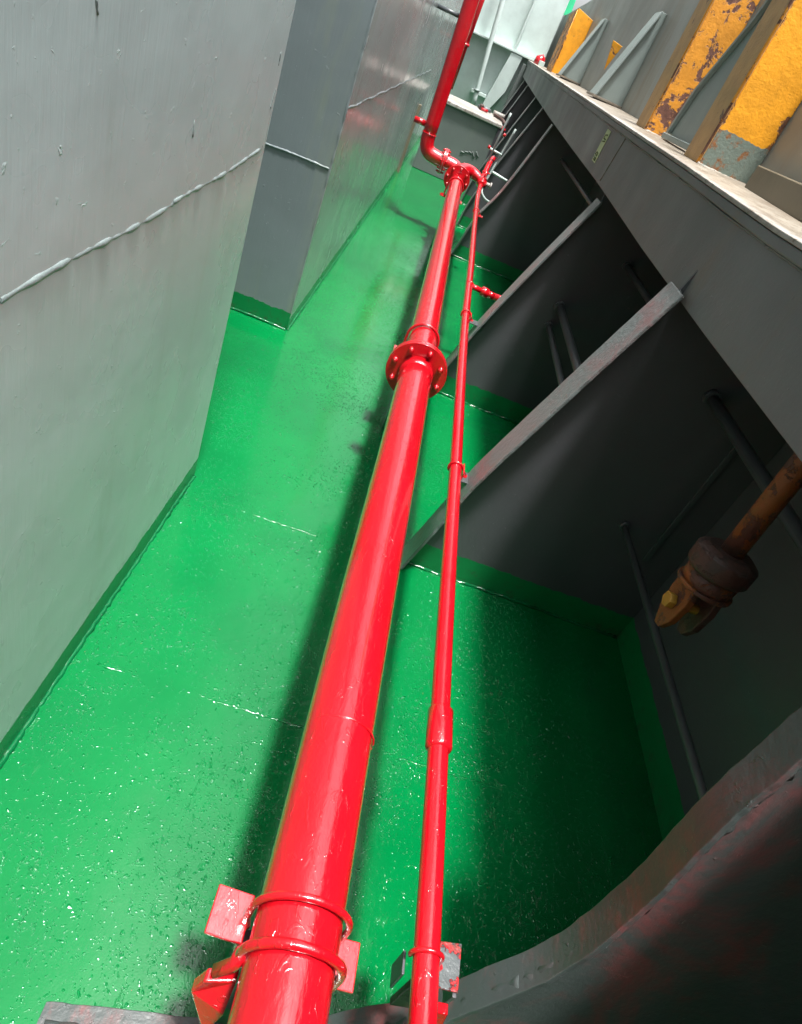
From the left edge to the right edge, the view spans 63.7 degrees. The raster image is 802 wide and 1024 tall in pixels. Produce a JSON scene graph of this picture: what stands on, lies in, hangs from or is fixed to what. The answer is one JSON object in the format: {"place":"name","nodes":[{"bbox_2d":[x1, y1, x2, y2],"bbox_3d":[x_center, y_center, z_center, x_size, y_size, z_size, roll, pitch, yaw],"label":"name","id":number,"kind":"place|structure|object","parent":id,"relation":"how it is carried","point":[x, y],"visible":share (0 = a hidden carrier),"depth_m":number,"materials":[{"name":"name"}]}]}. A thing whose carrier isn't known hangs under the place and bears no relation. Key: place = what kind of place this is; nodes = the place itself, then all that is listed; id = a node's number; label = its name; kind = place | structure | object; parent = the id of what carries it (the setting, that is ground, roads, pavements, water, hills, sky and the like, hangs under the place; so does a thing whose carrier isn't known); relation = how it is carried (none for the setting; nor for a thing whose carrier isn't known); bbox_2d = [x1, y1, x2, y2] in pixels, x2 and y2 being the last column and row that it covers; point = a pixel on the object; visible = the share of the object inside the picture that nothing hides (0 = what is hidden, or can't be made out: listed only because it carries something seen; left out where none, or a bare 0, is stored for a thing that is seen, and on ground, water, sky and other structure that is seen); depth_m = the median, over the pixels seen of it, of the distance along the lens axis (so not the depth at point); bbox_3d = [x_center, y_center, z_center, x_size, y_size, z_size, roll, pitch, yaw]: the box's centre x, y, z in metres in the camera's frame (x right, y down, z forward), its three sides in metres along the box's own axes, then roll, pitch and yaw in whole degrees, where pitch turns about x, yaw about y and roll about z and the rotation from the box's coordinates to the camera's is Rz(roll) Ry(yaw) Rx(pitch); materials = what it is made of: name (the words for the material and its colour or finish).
{"place":"outdoors","nodes":[
{"label":"outdoors","id":0,"kind":"place"},
{"bbox_2d":[0,0,295,768],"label":"deckhouse wall","id":1,"kind":"structure","parent":0,"point":[133,135],"depth_m":1.21,"materials":[{"name":"grey metal"}]},
{"bbox_2d":[0,138,662,1023],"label":"deck","id":2,"kind":"structure","parent":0,"point":[140,814],"depth_m":1.91,"materials":[{"name":"green paint"}]},
{"bbox_2d":[240,510,317,537],"bbox_3d":[-0.475,0.040,2.437,0.341,0.014,0.013,20,36,-8],"label":"weld bead","id":3,"kind":"object","parent":2,"relation":"on","point":[284,525],"visible":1,"depth_m":2.44,"materials":[{"name":"green paint"}]},
{"bbox_2d":[97,663,546,803],"bbox_3d":[-0.194,0.643,1.837,1.352,0.016,0.013,20,36,-8],"label":"weld bead","id":4,"kind":"object","parent":2,"relation":"on","point":[298,727],"visible":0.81,"depth_m":1.82,"materials":[{"name":"green paint"}]},
{"bbox_2d":[230,0,462,330],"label":"deckhouse wall","id":5,"kind":"structure","parent":2,"relation":"on","point":[358,82],"depth_m":3.44,"materials":[{"name":"grey metal"}]},
{"bbox_2d":[397,104,421,172],"bbox_3d":[0.098,-4.708,8.157,0.037,0.800,0.060,20,36,-7],"label":"corner channel","id":6,"kind":"object","parent":5,"relation":"attached to","point":[408,141],"visible":0.93,"depth_m":8.15,"materials":[{"name":"grey metal"}]},
{"bbox_2d":[451,0,484,89],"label":"riser pipe","id":7,"kind":"object","parent":5,"relation":"attached to","point":[477,13],"visible":0.51,"depth_m":10.06,"materials":[{"name":"red metal"}]},
{"bbox_2d":[227,0,482,1023],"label":"pipe","id":8,"kind":"object","parent":2,"relation":"on","point":[315,842],"visible":1,"depth_m":1.28,"materials":[{"name":"red metal"}]},
{"bbox_2d":[408,155,500,1023],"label":"service pipe","id":9,"kind":"object","parent":8,"relation":"attached to","point":[424,993],"visible":0.95,"depth_m":1.37,"materials":[{"name":"red metal"}]},
{"bbox_2d":[390,941,461,1023],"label":"pipe bracket","id":10,"kind":"object","parent":9,"relation":"attached to","point":[449,954],"visible":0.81,"depth_m":1.07,"materials":[{"name":"metal"}]},
{"bbox_2d":[476,170,491,188],"bbox_3d":[0.820,-3.238,6.316,0.150,0.160,0.132,20,36,-7],"label":"valve","id":11,"kind":"object","parent":9,"relation":"attached to","point":[483,180],"visible":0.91,"depth_m":6.28,"materials":[{"name":"red paint"}]},
{"bbox_2d":[481,113,515,201],"bbox_3d":[0.984,-3.505,6.403,0.280,0.772,0.220,39,37,18],"label":"ladder","id":12,"kind":"object","parent":9,"relation":"attached to","point":[499,154],"visible":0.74,"depth_m":6.41,"materials":[{"name":"metal"}]},
{"bbox_2d":[382,323,439,427],"bbox_3d":[0.025,-0.631,3.087,0.220,0.586,0.120,20,36,-7],"label":"pipe clamp","id":13,"kind":"object","parent":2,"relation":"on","point":[423,324],"visible":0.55,"depth_m":2.94,"materials":[{"name":"red metal"}]},
{"bbox_2d":[37,707,801,1023],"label":"stay","id":14,"kind":"object","parent":2,"relation":"on","point":[695,917],"visible":0.91,"depth_m":1.03,"materials":[{"name":"grey paint"}]},
{"bbox_2d":[191,884,359,1023],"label":"pipe clamp","id":15,"kind":"object","parent":14,"relation":"attached to","point":[213,989],"visible":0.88,"depth_m":0.97,"materials":[{"name":"red metal"}]},
{"bbox_2d":[431,177,463,243],"bbox_3d":[0.422,-2.836,6.107,0.220,0.632,0.120,20,36,-7],"label":"pipe clamp","id":16,"kind":"object","parent":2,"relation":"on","point":[442,194],"visible":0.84,"depth_m":5.97,"materials":[{"name":"red metal"}]},
{"bbox_2d":[412,94,502,182],"bbox_3d":[0.812,-5.363,9.335,0.980,0.906,1.230,20,36,-7],"label":"deck locker","id":17,"kind":"object","parent":2,"relation":"on","point":[466,132],"visible":0.76,"depth_m":8.80,"materials":[{"name":"grey metal"}]},
{"bbox_2d":[478,103,491,112],"bbox_3d":[1.210,-5.827,9.328,0.212,0.062,0.319,20,36,-7],"label":"hose fitting","id":18,"kind":"object","parent":17,"relation":"on","point":[481,107],"visible":1,"depth_m":9.26,"materials":[{"name":"paint"}]},
{"bbox_2d":[493,110,507,132],"bbox_3d":[1.375,-5.471,9.049,0.194,0.167,0.727,17,36,-12],"label":"hose fitting","id":19,"kind":"object","parent":17,"relation":"on","point":[498,115],"visible":0.78,"depth_m":9.04,"materials":[{"name":"metal"}]},
{"bbox_2d":[460,97,541,204],"bbox_3d":[1.450,-4.384,8.007,0.938,1.459,0.082,20,36,-7],"label":"stay","id":20,"kind":"object","parent":2,"relation":"on","point":[528,115],"visible":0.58,"depth_m":7.86,"materials":[{"name":"grey paint"}]},
{"bbox_2d":[457,107,553,228],"bbox_3d":[1.315,-3.627,6.959,0.938,1.459,0.082,20,36,-7],"label":"stay","id":21,"kind":"object","parent":2,"relation":"on","point":[514,156],"visible":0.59,"depth_m":6.88,"materials":[{"name":"grey paint"}]},
{"bbox_2d":[450,0,568,113],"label":"superstructure","id":22,"kind":"object","parent":2,"relation":"on","point":[526,31],"visible":0.41,"depth_m":10.66,"materials":[{"name":"paint"}]},
{"bbox_2d":[471,0,504,104],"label":"vent pipe","id":23,"kind":"object","parent":22,"relation":"attached to","point":[476,89],"visible":0.92,"depth_m":10.50,"materials":[{"name":"metal"}]},
{"bbox_2d":[564,0,575,14],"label":"green frame","id":24,"kind":"object","parent":22,"relation":"attached to","point":[570,6],"visible":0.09,"depth_m":11.02,"materials":[{"name":"paint"}]},
{"bbox_2d":[485,85,534,160],"bbox_3d":[1.657,-5.548,9.621,0.938,1.459,0.082,20,36,-7],"label":"stay","id":25,"kind":"object","parent":2,"relation":"on","point":[523,101],"visible":0.2,"depth_m":9.39,"materials":[{"name":"grey paint"}]},
{"bbox_2d":[451,124,595,281],"bbox_3d":[1.169,-2.865,5.897,0.957,1.460,0.112,20,36,-7],"label":"stay","id":26,"kind":"object","parent":2,"relation":"on","point":[530,210],"visible":0.84,"depth_m":5.95,"materials":[{"name":"grey paint"}]},
{"bbox_2d":[559,158,592,205],"bbox_3d":[1.262,-2.234,4.487,0.048,0.048,2.900,20,36,-7],"label":"conduit","id":27,"kind":"object","parent":26,"relation":"attached to","point":[586,196],"visible":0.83,"depth_m":4.70,"materials":[{"name":"metal"}]},
{"bbox_2d":[438,194,666,423],"bbox_3d":[0.846,-1.102,3.447,0.977,1.460,0.122,20,36,-7],"label":"stay","id":28,"kind":"object","parent":2,"relation":"on","point":[575,267],"visible":0.59,"depth_m":3.46,"materials":[{"name":"grey paint"}]},
{"bbox_2d":[460,309,483,328],"bbox_3d":[0.394,-1.062,3.550,0.149,0.075,0.075,20,36,-7],"label":"pipe bracket","id":29,"kind":"object","parent":28,"relation":"attached to","point":[473,322],"visible":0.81,"depth_m":3.54,"materials":[{"name":"red metal"}]},
{"bbox_2d":[400,269,785,637],"bbox_3d":[0.694,-0.181,2.179,0.952,1.461,0.132,20,36,-7],"label":"stay","id":30,"kind":"object","parent":2,"relation":"on","point":[566,476],"visible":0.91,"depth_m":2.22,"materials":[{"name":"grey paint"}]},
{"bbox_2d":[447,461,467,483],"bbox_3d":[0.231,-0.137,2.311,0.145,0.075,0.075,20,36,-7],"label":"pipe bracket","id":31,"kind":"object","parent":30,"relation":"attached to","point":[464,476],"visible":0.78,"depth_m":2.29,"materials":[{"name":"red metal"}]},
{"bbox_2d":[544,321,564,385],"bbox_3d":[0.720,-0.562,2.880,0.051,0.050,1.550,20,36,-7],"label":"conduit","id":32,"kind":"object","parent":30,"relation":"attached to","point":[548,326],"visible":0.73,"depth_m":3.16,"materials":[{"name":"metal"}]},
{"bbox_2d":[554,301,580,371],"bbox_3d":[0.765,-0.644,2.816,0.064,0.063,1.550,20,36,-7],"label":"conduit","id":33,"kind":"object","parent":30,"relation":"attached to","point":[559,307],"visible":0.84,"depth_m":3.06,"materials":[{"name":"metal"}]},
{"bbox_2d":[622,261,651,303],"bbox_3d":[1.069,-0.802,2.662,0.051,0.051,1.550,20,36,-7],"label":"conduit","id":34,"kind":"object","parent":30,"relation":"attached to","point":[636,280],"visible":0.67,"depth_m":3.04,"materials":[{"name":"metal"}]},
{"bbox_2d":[618,521,707,799],"bbox_3d":[0.650,0.898,1.141,0.040,0.039,2.930,20,36,-7],"label":"conduit","id":35,"kind":"object","parent":30,"relation":"attached to","point":[688,745],"visible":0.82,"depth_m":1.76,"materials":[{"name":"metal"}]},
{"bbox_2d":[642,447,736,561],"bbox_3d":[1.000,-0.022,2.238,0.016,0.550,0.009,20,36,-7],"label":"stiffener bar","id":36,"kind":"object","parent":30,"relation":"attached to","point":[695,497],"visible":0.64,"depth_m":2.23,"materials":[{"name":"paint"}]},
{"bbox_2d":[702,389,801,555],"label":"conduit","id":37,"kind":"object","parent":30,"relation":"attached to","point":[787,516],"visible":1,"depth_m":1.70,"materials":[{"name":"metal"}]},
{"bbox_2d":[523,60,801,461],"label":"girder","id":38,"kind":"object","parent":2,"relation":"on","point":[737,244],"visible":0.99,"depth_m":1.78,"materials":[{"name":"grey metal"}]},
{"bbox_2d":[501,80,527,114],"bbox_3d":[1.770,-6.188,10.508,0.938,1.459,0.082,20,36,-7],"label":"stay","id":39,"kind":"object","parent":38,"relation":"attached to","point":[516,95],"visible":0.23,"depth_m":10.22,"materials":[{"name":"grey paint"}]},
{"bbox_2d":[533,54,544,66],"bbox_3d":[2.084,-6.736,9.619,0.179,0.155,0.389,20,36,-7],"label":"red fitting","id":40,"kind":"object","parent":38,"relation":"on","point":[539,60],"visible":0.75,"depth_m":9.64,"materials":[{"name":"paint"}]},
{"bbox_2d":[546,8,592,77],"bbox_3d":[2.156,-5.992,8.287,0.229,0.694,0.810,20,36,-7],"label":"post","id":41,"kind":"object","parent":38,"relation":"on","point":[575,31],"visible":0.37,"depth_m":7.98,"materials":[{"name":"yellow metal"}]},
{"bbox_2d":[556,18,608,85],"bbox_3d":[1.967,-5.059,7.063,0.259,0.630,0.350,20,36,-7],"label":"gusset","id":42,"kind":"object","parent":38,"relation":"on","point":[573,69],"visible":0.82,"depth_m":7.00,"materials":[{"name":"grey paint"}]},
{"bbox_2d":[592,129,610,162],"bbox_3d":[1.071,-1.958,3.455,0.010,0.162,0.135,20,36,-7],"label":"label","id":43,"kind":"object","parent":38,"relation":"attached to","point":[602,144],"visible":1,"depth_m":3.45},
{"bbox_2d":[604,40,621,69],"bbox_3d":[1.708,-3.686,5.228,0.098,0.198,0.028,39,38,19],"label":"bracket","id":44,"kind":"object","parent":38,"relation":"attached to","point":[616,47],"visible":1,"depth_m":5.20,"materials":[{"name":"metal"}]},
{"bbox_2d":[586,11,666,108],"bbox_3d":[1.673,-3.410,4.844,0.244,0.628,0.350,20,36,-7],"label":"gusset","id":45,"kind":"object","parent":38,"relation":"on","point":[613,85],"visible":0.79,"depth_m":4.78,"materials":[{"name":"grey paint"}]},
{"bbox_2d":[636,0,759,135],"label":"post","id":46,"kind":"object","parent":38,"relation":"on","point":[712,31],"visible":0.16,"depth_m":3.17,"materials":[{"name":"yellow metal"}]},
{"bbox_2d":[661,0,771,149],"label":"bent bracket","id":47,"kind":"object","parent":38,"relation":"attached to","point":[683,128],"visible":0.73,"depth_m":2.86,"materials":[{"name":"grey metal"}]},
{"bbox_2d":[655,452,801,635],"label":"hanging rod","id":48,"kind":"object","parent":38,"relation":"hanging from","point":[715,575],"visible":1,"depth_m":1.37,"materials":[{"name":"orange metal"}]},
{"bbox_2d":[684,0,801,183],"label":"post","id":49,"kind":"object","parent":38,"relation":"on","point":[754,106],"visible":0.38,"depth_m":2.33,"materials":[{"name":"yellow metal"}]},
{"bbox_2d":[745,165,801,221],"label":"foot block","id":50,"kind":"structure","parent":38,"relation":"on","point":[781,192],"depth_m":2.04,"materials":[{"name":"grey metal"}]},
{"bbox_2d":[544,0,801,839],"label":"hull wall","id":51,"kind":"structure","parent":2,"relation":"on","point":[736,666],"depth_m":2.05,"materials":[{"name":"grey metal"}]},
{"bbox_2d":[563,0,590,15],"label":"sky","id":52,"kind":"structure","parent":0,"point":[578,3],"materials":[{"name":"white"}]}
]}

